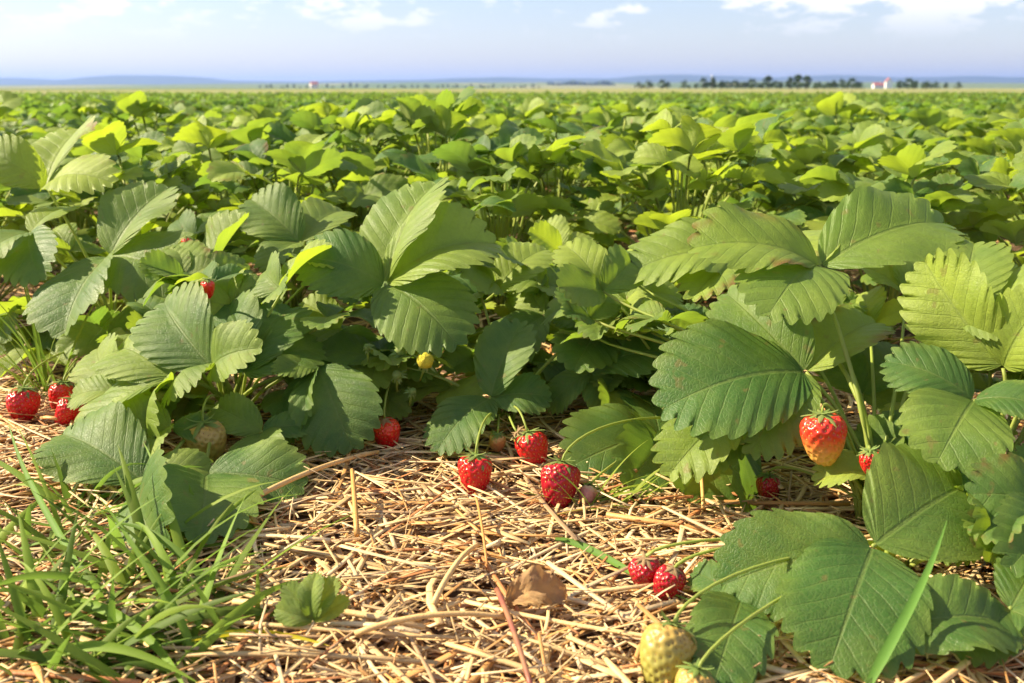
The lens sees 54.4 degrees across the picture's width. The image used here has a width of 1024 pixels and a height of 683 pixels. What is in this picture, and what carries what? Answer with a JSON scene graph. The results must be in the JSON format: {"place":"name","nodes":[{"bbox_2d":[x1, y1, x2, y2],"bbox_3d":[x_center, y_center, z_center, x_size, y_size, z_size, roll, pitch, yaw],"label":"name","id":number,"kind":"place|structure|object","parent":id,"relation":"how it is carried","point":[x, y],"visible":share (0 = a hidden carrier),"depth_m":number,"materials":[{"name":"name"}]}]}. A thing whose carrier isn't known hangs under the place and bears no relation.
{"place":"outdoors","nodes":[
{"label":"outdoors","id":0,"kind":"place"},
{"bbox_2d":[0,94,1023,682],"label":"field soil","id":1,"kind":"structure","parent":0,"point":[490,586],"depth_m":0.81,"materials":[{"name":"brown soil"}]},
{"bbox_2d":[0,113,50,135],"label":"strawberry plant","id":2,"kind":"object","parent":1,"relation":"on","point":[7,120],"visible":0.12,"depth_m":3.03,"materials":[{"name":"green plant"}]},
{"bbox_2d":[7,107,46,128],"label":"strawberry plant","id":3,"kind":"object","parent":1,"relation":"on","point":[29,115],"visible":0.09,"depth_m":3.53,"materials":[{"name":"green plant"}]},
{"bbox_2d":[0,90,97,224],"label":"strawberry plant","id":4,"kind":"object","parent":1,"relation":"on","point":[9,100],"visible":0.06,"depth_m":1.98,"materials":[{"name":"green plant"}]},
{"bbox_2d":[0,184,102,300],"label":"strawberry plant","id":5,"kind":"object","parent":1,"relation":"on","point":[17,223],"visible":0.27,"depth_m":1.52,"materials":[{"name":"green plant"}]},
{"bbox_2d":[5,127,97,227],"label":"strawberry plant","id":6,"kind":"object","parent":1,"relation":"on","point":[37,135],"visible":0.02,"depth_m":2.29,"materials":[{"name":"green plant"}]},
{"bbox_2d":[36,97,127,137],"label":"strawberry plant","id":7,"kind":"object","parent":1,"relation":"on","point":[85,107],"visible":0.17,"depth_m":3.41,"materials":[{"name":"green plant"}]},
{"bbox_2d":[1,139,172,270],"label":"strawberry plant","id":8,"kind":"object","parent":1,"relation":"on","point":[83,224],"visible":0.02,"depth_m":1.87,"materials":[{"name":"green plant"}]},
{"bbox_2d":[63,113,168,210],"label":"strawberry plant","id":9,"kind":"object","parent":1,"relation":"on","point":[75,121],"visible":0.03,"depth_m":2.64,"materials":[{"name":"green plant"}]},
{"bbox_2d":[0,115,248,376],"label":"strawberry plant","id":10,"kind":"object","parent":1,"relation":"on","point":[55,306],"visible":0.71,"depth_m":1.17,"materials":[{"name":"green plant"}]},
{"bbox_2d":[193,276,216,298],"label":"strawberry","id":11,"kind":"object","parent":10,"relation":"attached to","point":[208,284],"visible":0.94,"depth_m":0.96,"materials":[{"name":"red plant"}]},
{"bbox_2d":[0,120,251,310],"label":"strawberry plant","id":12,"kind":"object","parent":1,"relation":"on","point":[132,161],"visible":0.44,"depth_m":1.48,"materials":[{"name":"green plant"}]},
{"bbox_2d":[74,91,222,221],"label":"strawberry plant","id":13,"kind":"object","parent":1,"relation":"on","point":[128,109],"visible":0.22,"depth_m":2.25,"materials":[{"name":"green plant"}]},
{"bbox_2d":[126,113,194,191],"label":"strawberry plant","id":14,"kind":"object","parent":1,"relation":"on","point":[184,122],"visible":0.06,"depth_m":2.67,"materials":[{"name":"green plant"}]},
{"bbox_2d":[0,424,356,682],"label":"grass","id":15,"kind":"structure","parent":1,"relation":"on","point":[33,586],"depth_m":0.64,"materials":[{"name":"green plant"}]},
{"bbox_2d":[30,239,390,574],"bbox_3d":[-0.280,0.024,0.931,0.323,0.208,0.480,0,14,0],"label":"strawberry plant","id":16,"kind":"object","parent":1,"relation":"on","point":[133,391],"visible":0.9,"depth_m":0.93,"materials":[{"name":"green plant"}]},
{"bbox_2d":[212,105,253,126],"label":"strawberry plant","id":17,"kind":"object","parent":1,"relation":"on","point":[229,108],"visible":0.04,"depth_m":3.86,"materials":[{"name":"green plant"}]},
{"bbox_2d":[221,110,253,128],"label":"strawberry plant","id":18,"kind":"object","parent":1,"relation":"on","point":[229,119],"visible":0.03,"depth_m":3.48,"materials":[{"name":"green plant"}]},
{"bbox_2d":[124,114,353,263],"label":"strawberry plant","id":19,"kind":"object","parent":1,"relation":"on","point":[210,133],"visible":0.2,"depth_m":1.78,"materials":[{"name":"green plant"}]},
{"bbox_2d":[164,127,317,221],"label":"strawberry plant","id":20,"kind":"object","parent":1,"relation":"on","point":[172,132],"visible":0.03,"depth_m":2.22,"materials":[{"name":"green plant"}]},
{"bbox_2d":[231,103,330,196],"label":"strawberry plant","id":21,"kind":"object","parent":1,"relation":"on","point":[259,111],"visible":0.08,"depth_m":2.56,"materials":[{"name":"green plant"}]},
{"bbox_2d":[162,133,410,309],"bbox_3d":[-0.321,-0.159,1.472,0.511,0.283,0.472,12,18,38],"label":"strawberry plant","id":22,"kind":"object","parent":1,"relation":"on","point":[307,159],"visible":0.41,"depth_m":1.43,"materials":[{"name":"green plant"}]},
{"bbox_2d":[278,97,379,192],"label":"strawberry plant","id":23,"kind":"object","parent":1,"relation":"on","point":[328,107],"visible":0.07,"depth_m":2.91,"materials":[{"name":"green plant"}]},
{"bbox_2d":[227,98,457,239],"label":"strawberry plant","id":24,"kind":"object","parent":1,"relation":"on","point":[365,112],"visible":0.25,"depth_m":1.83,"materials":[{"name":"green plant"}]},
{"bbox_2d":[302,100,456,194],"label":"strawberry plant","id":25,"kind":"object","parent":1,"relation":"on","point":[373,141],"visible":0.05,"depth_m":2.12,"materials":[{"name":"green plant"}]},
{"bbox_2d":[236,177,554,419],"bbox_3d":[-0.112,-0.063,1.134,0.312,0.257,0.390,-8,16,-28],"label":"strawberry plant","id":26,"kind":"object","parent":1,"relation":"on","point":[400,251],"visible":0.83,"depth_m":1.01,"materials":[{"name":"green plant"}]},
{"bbox_2d":[373,381,399,448],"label":"strawberry","id":27,"kind":"object","parent":26,"relation":"hanging from","point":[387,433],"visible":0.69,"depth_m":0.95,"materials":[{"name":"red plant"}]},
{"bbox_2d":[361,131,454,197],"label":"strawberry plant","id":28,"kind":"object","parent":1,"relation":"on","point":[412,142],"visible":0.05,"depth_m":2.64,"materials":[{"name":"green plant"}]},
{"bbox_2d":[319,86,541,242],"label":"strawberry plant","id":29,"kind":"object","parent":1,"relation":"on","point":[443,116],"visible":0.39,"depth_m":1.71,"materials":[{"name":"green plant"}]},
{"bbox_2d":[425,118,567,224],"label":"strawberry plant","id":30,"kind":"object","parent":1,"relation":"on","point":[486,127],"visible":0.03,"depth_m":2.23,"materials":[{"name":"green plant"}]},
{"bbox_2d":[321,262,683,455],"bbox_3d":[-0.013,0.012,0.998,0.371,0.177,0.211,0,14,0],"label":"strawberry plant","id":31,"kind":"object","parent":1,"relation":"on","point":[503,350],"visible":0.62,"depth_m":0.97,"materials":[{"name":"green plant"}]},
{"bbox_2d":[458,413,497,498],"bbox_3d":[-0.029,0.091,0.929,0.030,0.056,0.185,0,14,2],"label":"strawberry","id":32,"kind":"object","parent":31,"relation":"hanging from","point":[475,469],"visible":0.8,"depth_m":0.85,"materials":[{"name":"red plant"}]},
{"bbox_2d":[500,413,525,441],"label":"strawberry","id":33,"kind":"object","parent":31,"relation":"attached to","point":[518,430],"visible":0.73,"depth_m":0.92,"materials":[{"name":"green plant"}]},
{"bbox_2d":[392,123,630,321],"bbox_3d":[-0.007,-0.165,1.465,0.436,0.298,0.465,6,15,23],"label":"strawberry plant","id":34,"kind":"object","parent":1,"relation":"on","point":[509,144],"visible":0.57,"depth_m":1.45,"materials":[{"name":"green plant"}]},
{"bbox_2d":[0,170,1023,682],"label":"straw","id":35,"kind":"object","parent":1,"relation":"on","point":[260,652],"visible":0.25,"depth_m":0.72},
{"bbox_2d":[5,351,63,423],"bbox_3d":[-0.511,0.031,1.159,0.035,0.054,0.270,0,14,0],"label":"strawberry","id":36,"kind":"object","parent":35,"relation":"on","point":[24,399],"visible":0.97,"depth_m":1.03,"materials":[{"name":"red plant"}]},
{"bbox_2d":[8,421,89,591],"bbox_3d":[-0.352,0.117,0.748,0.006,0.066,0.212,-11,18,-37],"label":"grass strand","id":37,"kind":"object","parent":35,"relation":"on","point":[54,526],"depth_m":0.75},
{"bbox_2d":[48,357,79,411],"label":"strawberry","id":38,"kind":"object","parent":35,"relation":"on","point":[58,390],"visible":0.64,"depth_m":1.07,"materials":[{"name":"red plant"}]},
{"bbox_2d":[0,283,130,398],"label":"grass tuft","id":39,"kind":"object","parent":35,"relation":"on","point":[40,370],"visible":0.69,"depth_m":1.13,"materials":[{"name":"green plant"}]},
{"bbox_2d":[55,392,85,427],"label":"strawberry","id":40,"kind":"object","parent":35,"relation":"on","point":[64,414],"visible":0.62,"depth_m":1.02,"materials":[{"name":"red plant"}]},
{"bbox_2d":[24,641,197,682],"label":"grass strand","id":41,"kind":"object","parent":35,"relation":"on","point":[100,646],"depth_m":0.58},
{"bbox_2d":[67,597,183,682],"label":"grass strand","id":42,"kind":"object","parent":35,"relation":"on","point":[135,627],"depth_m":0.61},
{"bbox_2d":[181,394,226,461],"bbox_3d":[-0.281,0.077,0.952,0.041,0.064,0.134,0,14,0],"label":"strawberry","id":43,"kind":"object","parent":35,"relation":"on","point":[204,432],"visible":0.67,"depth_m":0.90,"materials":[{"name":"green plant"}]},
{"bbox_2d":[191,629,328,645],"bbox_3d":[-0.154,0.183,0.615,0.088,0.003,0.014,1,14,3],"label":"grass strand","id":44,"kind":"object","parent":35,"relation":"on","point":[278,632],"depth_m":0.62},
{"bbox_2d":[273,572,349,626],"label":"strawberry seedling","id":45,"kind":"object","parent":35,"relation":"on","point":[310,598],"visible":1,"depth_m":0.63,"materials":[{"name":"green plant"}]},
{"bbox_2d":[260,450,379,496],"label":"straw stalk","id":46,"kind":"object","parent":35,"relation":"on","point":[272,488],"visible":0.81,"depth_m":0.85,"materials":[{"name":"plant"}]},
{"bbox_2d":[350,468,359,536],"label":"straw stalk","id":47,"kind":"object","parent":35,"relation":"on","point":[355,510],"visible":0.99,"depth_m":0.78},
{"bbox_2d":[354,611,505,636],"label":"straw stalk","id":48,"kind":"object","parent":35,"relation":"on","point":[375,626],"visible":1,"depth_m":0.62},
{"bbox_2d":[430,543,479,604],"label":"straw stalk","id":49,"kind":"object","parent":35,"relation":"on","point":[449,573],"visible":1,"depth_m":0.67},
{"bbox_2d":[474,493,487,565],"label":"straw stalk","id":50,"kind":"object","parent":35,"relation":"on","point":[482,529],"visible":0.98,"depth_m":0.74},
{"bbox_2d":[489,414,506,451],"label":"strawberry","id":51,"kind":"object","parent":35,"relation":"on","point":[497,440],"visible":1,"depth_m":0.94,"materials":[{"name":"brown plant"}]},
{"bbox_2d":[494,587,532,682],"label":"runner stem","id":52,"kind":"object","parent":35,"relation":"on","point":[504,606],"visible":1,"depth_m":0.60,"materials":[{"name":"brown plant"}]},
{"bbox_2d":[500,406,547,470],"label":"strawberry","id":53,"kind":"object","parent":35,"relation":"on","point":[532,444],"visible":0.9,"depth_m":0.91,"materials":[{"name":"red plant"}]},
{"bbox_2d":[506,565,567,607],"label":"dead leaf","id":54,"kind":"object","parent":35,"relation":"on","point":[535,585],"visible":1,"depth_m":0.65,"materials":[{"name":"brown plant"}]},
{"bbox_2d":[513,441,675,514],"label":"weed","id":55,"kind":"object","parent":35,"relation":"on","point":[636,490],"visible":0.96,"depth_m":0.82,"materials":[{"name":"green plant"}]},
{"bbox_2d":[578,461,615,505],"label":"strawberry","id":56,"kind":"object","parent":35,"relation":"on","point":[588,490],"visible":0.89,"depth_m":0.83,"materials":[{"name":"pink plant"}]},
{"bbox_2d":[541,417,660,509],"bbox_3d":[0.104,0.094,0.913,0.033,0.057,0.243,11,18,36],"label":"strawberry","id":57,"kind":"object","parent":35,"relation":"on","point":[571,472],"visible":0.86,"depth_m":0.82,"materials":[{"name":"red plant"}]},
{"bbox_2d":[555,537,688,599],"bbox_3d":[0.077,0.160,0.709,0.009,0.004,0.128,-12,19,-40],"label":"grass strand","id":58,"kind":"object","parent":35,"relation":"on","point":[597,553],"depth_m":0.73},
{"bbox_2d":[867,521,946,682],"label":"grass strand","id":59,"kind":"object","parent":35,"relation":"on","point":[888,646],"depth_m":0.58},
{"bbox_2d":[452,95,580,220],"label":"strawberry plant","id":60,"kind":"object","parent":1,"relation":"on","point":[533,107],"visible":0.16,"depth_m":2.62,"materials":[{"name":"green plant"}]},
{"bbox_2d":[14,90,1023,106],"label":"strawberry plants","id":61,"kind":"object","parent":1,"relation":"on","point":[777,98],"visible":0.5,"depth_m":12.91,"materials":[{"name":"green plant"}]},
{"bbox_2d":[499,102,598,198],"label":"strawberry plant","id":62,"kind":"object","parent":1,"relation":"on","point":[551,110],"visible":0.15,"depth_m":2.94,"materials":[{"name":"green plant"}]},
{"bbox_2d":[447,116,659,263],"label":"strawberry plant","id":63,"kind":"object","parent":1,"relation":"on","point":[564,130],"visible":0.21,"depth_m":1.74,"materials":[{"name":"green plant"}]},
{"bbox_2d":[462,215,677,414],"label":"strawberry plant","id":64,"kind":"object","parent":1,"relation":"on","point":[571,371],"visible":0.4,"depth_m":1.00,"materials":[{"name":"green plant"}]},
{"bbox_2d":[544,96,678,224],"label":"strawberry plant","id":65,"kind":"object","parent":1,"relation":"on","point":[642,104],"visible":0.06,"depth_m":2.53,"materials":[{"name":"green plant"}]},
{"bbox_2d":[541,101,700,244],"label":"strawberry plant","id":66,"kind":"object","parent":1,"relation":"on","point":[630,126],"visible":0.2,"depth_m":2.14,"materials":[{"name":"green plant"}]},
{"bbox_2d":[658,106,720,118],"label":"strawberry plant","id":67,"kind":"object","parent":1,"relation":"on","point":[704,114],"visible":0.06,"depth_m":3.58,"materials":[{"name":"green plant"}]},
{"bbox_2d":[541,267,855,516],"bbox_3d":[0.179,0.023,0.996,0.283,0.201,0.381,10,18,35],"label":"strawberry plant","id":68,"kind":"object","parent":1,"relation":"on","point":[602,449],"visible":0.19,"depth_m":0.90,"materials":[{"name":"green plant"}]},
{"bbox_2d":[668,110,745,195],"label":"strawberry plant","id":69,"kind":"object","parent":1,"relation":"on","point":[714,117],"visible":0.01,"depth_m":2.78,"materials":[{"name":"green plant"}]},
{"bbox_2d":[565,108,851,308],"bbox_3d":[0.236,-0.173,1.449,0.456,0.322,0.484,8,16,29],"label":"strawberry plant","id":70,"kind":"object","parent":1,"relation":"on","point":[690,141],"visible":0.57,"depth_m":1.40,"materials":[{"name":"green plant"}]},
{"bbox_2d":[619,135,814,220],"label":"strawberry plant","id":71,"kind":"object","parent":1,"relation":"on","point":[797,142],"visible":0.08,"depth_m":2.08,"materials":[{"name":"green plant"}]},
{"bbox_2d":[607,107,834,292],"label":"strawberry plant","id":72,"kind":"object","parent":1,"relation":"on","point":[768,139],"visible":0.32,"depth_m":1.70,"materials":[{"name":"green plant"}]},
{"bbox_2d":[721,99,785,187],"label":"strawberry plant","id":73,"kind":"object","parent":1,"relation":"on","point":[753,107],"visible":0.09,"depth_m":3.24,"materials":[{"name":"green plant"}]},
{"bbox_2d":[552,185,964,533],"bbox_3d":[0.250,-0.006,0.898,0.424,0.262,0.296,0,14,0],"label":"strawberry plant","id":74,"kind":"object","parent":1,"relation":"on","point":[731,381],"visible":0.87,"depth_m":0.85,"materials":[{"name":"green plant"}]},
{"bbox_2d":[754,466,861,502],"bbox_3d":[0.248,0.124,0.821,0.098,0.038,0.022,7,16,26],"label":"strawberry","id":75,"kind":"object","parent":74,"relation":"hanging from","point":[768,481],"visible":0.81,"depth_m":0.83,"materials":[{"name":"red plant"}]},
{"bbox_2d":[800,403,864,482],"bbox_3d":[0.255,0.092,0.773,0.067,0.092,0.036,0,14,0],"label":"strawberry","id":76,"kind":"object","parent":74,"relation":"hanging from","point":[824,434],"visible":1,"depth_m":0.76,"materials":[{"name":"red plant"}]},
{"bbox_2d":[755,93,863,150],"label":"strawberry plant","id":77,"kind":"object","parent":1,"relation":"on","point":[815,111],"visible":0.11,"depth_m":2.82,"materials":[{"name":"green plant"}]},
{"bbox_2d":[724,120,899,271],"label":"strawberry plant","id":78,"kind":"object","parent":1,"relation":"on","point":[868,136],"visible":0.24,"depth_m":1.75,"materials":[{"name":"green plant"}]},
{"bbox_2d":[780,91,912,190],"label":"strawberry plant","id":79,"kind":"object","parent":1,"relation":"on","point":[833,122],"visible":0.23,"depth_m":2.39,"materials":[{"name":"green plant"}]},
{"bbox_2d":[685,410,1023,682],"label":"strawberry plant","id":80,"kind":"object","parent":1,"relation":"on","point":[841,587],"visible":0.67,"depth_m":0.63,"materials":[{"name":"green plant"}]},
{"bbox_2d":[628,538,720,592],"bbox_3d":[0.176,0.153,0.708,0.195,0.040,0.022,-3,15,-12],"label":"strawberry","id":81,"kind":"object","parent":80,"relation":"hanging from","point":[642,568],"visible":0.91,"depth_m":0.69,"materials":[{"name":"red plant"}]},
{"bbox_2d":[653,547,719,600],"bbox_3d":[0.183,0.155,0.699,0.184,0.040,0.022,-5,15,-18],"label":"strawberry","id":82,"kind":"object","parent":80,"relation":"attached to","point":[667,575],"visible":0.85,"depth_m":0.67,"materials":[{"name":"red plant"}]},
{"bbox_2d":[640,557,790,682],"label":"strawberry","id":83,"kind":"object","parent":80,"relation":"hanging from","point":[666,647],"visible":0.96,"depth_m":0.57,"materials":[{"name":"green plant"}]},
{"bbox_2d":[675,596,780,682],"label":"strawberry","id":84,"kind":"object","parent":80,"relation":"hanging from","point":[696,672],"visible":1,"depth_m":0.56,"materials":[{"name":"green plant"}]},
{"bbox_2d":[856,445,879,473],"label":"strawberry","id":85,"kind":"object","parent":80,"relation":"attached to","point":[866,456],"visible":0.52,"depth_m":0.73,"materials":[{"name":"red plant"}]},
{"bbox_2d":[815,101,895,150],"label":"strawberry plant","id":86,"kind":"object","parent":1,"relation":"on","point":[867,110],"visible":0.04,"depth_m":3.55,"materials":[{"name":"green plant"}]},
{"bbox_2d":[779,119,959,210],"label":"strawberry plant","id":87,"kind":"object","parent":1,"relation":"on","point":[897,142],"visible":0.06,"depth_m":2.02,"materials":[{"name":"green plant"}]},
{"bbox_2d":[762,140,1023,342],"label":"strawberry plant","id":88,"kind":"object","parent":1,"relation":"on","point":[951,199],"visible":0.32,"depth_m":1.30,"materials":[{"name":"green plant"}]},
{"bbox_2d":[890,108,913,121],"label":"strawberry plant","id":89,"kind":"object","parent":1,"relation":"on","point":[903,112],"depth_m":3.87,"materials":[{"name":"green plant"}]},
{"bbox_2d":[838,105,978,187],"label":"strawberry plant","id":90,"kind":"object","parent":1,"relation":"on","point":[944,121],"visible":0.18,"depth_m":2.71,"materials":[{"name":"green plant"}]},
{"bbox_2d":[899,100,930,110],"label":"strawberry plant","id":91,"kind":"object","parent":1,"relation":"on","point":[910,105],"visible":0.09,"depth_m":5.73,"materials":[{"name":"green plant"}]},
{"bbox_2d":[894,108,969,169],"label":"strawberry plant","id":92,"kind":"object","parent":1,"relation":"on","point":[955,112],"visible":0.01,"depth_m":3.15,"materials":[{"name":"green plant"}]},
{"bbox_2d":[879,239,1023,668],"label":"strawberry plant","id":93,"kind":"object","parent":1,"relation":"on","point":[962,312],"visible":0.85,"depth_m":0.76,"materials":[{"name":"green plant"}]},
{"bbox_2d":[883,125,1023,205],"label":"strawberry plant","id":94,"kind":"object","parent":1,"relation":"on","point":[950,134],"visible":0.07,"depth_m":2.44,"materials":[{"name":"green plant"}]},
{"bbox_2d":[934,119,1009,197],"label":"strawberry plant","id":95,"kind":"object","parent":1,"relation":"on","point":[975,129],"visible":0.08,"depth_m":2.80,"materials":[{"name":"green plant"}]},
{"bbox_2d":[952,103,991,115],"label":"strawberry plant","id":96,"kind":"object","parent":1,"relation":"on","point":[981,113],"visible":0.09,"depth_m":5.39,"materials":[{"name":"green plant"}]},
{"bbox_2d":[962,105,986,121],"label":"strawberry plant","id":97,"kind":"object","parent":1,"relation":"on","point":[979,108],"visible":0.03,"depth_m":4.39,"materials":[{"name":"green plant"}]},
{"bbox_2d":[938,102,1023,212],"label":"strawberry plant","id":98,"kind":"object","parent":1,"relation":"on","point":[1008,107],"visible":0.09,"depth_m":2.50,"materials":[{"name":"green plant"}]},
{"bbox_2d":[944,118,1023,266],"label":"strawberry plant","id":99,"kind":"object","parent":1,"relation":"on","point":[973,171],"visible":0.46,"depth_m":1.32,"materials":[{"name":"green plant"}]},
{"bbox_2d":[945,104,1023,246],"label":"strawberry plant","id":100,"kind":"object","parent":1,"relation":"on","point":[1002,165],"visible":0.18,"depth_m":1.64,"materials":[{"name":"green plant"}]},
{"bbox_2d":[952,126,1023,210],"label":"strawberry plant","id":101,"kind":"object","parent":1,"relation":"on","point":[978,146],"visible":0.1,"depth_m":2.10,"materials":[{"name":"green plant"}]},
{"bbox_2d":[0,75,1023,84],"bbox_3d":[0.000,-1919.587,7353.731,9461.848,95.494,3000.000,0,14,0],"label":"hills","id":102,"kind":"structure","parent":0,"point":[137,79],"depth_m":6549.87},
{"bbox_2d":[0,88,1023,93],"bbox_3d":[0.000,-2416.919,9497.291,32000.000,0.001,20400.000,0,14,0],"label":"ground","id":103,"kind":"structure","parent":0,"point":[502,90],"depth_m":151.72,"materials":[{"name":"green plant"}]},
{"bbox_2d":[0,81,1023,87],"bbox_3d":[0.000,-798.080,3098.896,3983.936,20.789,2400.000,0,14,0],"label":"farmland","id":104,"kind":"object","parent":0,"point":[679,84],"visible":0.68,"depth_m":2167.08,"materials":[{"name":"green plant"}]},
{"bbox_2d":[547,81,614,84],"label":"wood","id":105,"kind":"object","parent":104,"relation":"on","point":[583,83],"visible":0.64,"depth_m":2186.77,"materials":[{"name":"blue plant"}]},
{"bbox_2d":[0,0,1023,81],"label":"sky","id":106,"kind":"structure","parent":0,"point":[234,40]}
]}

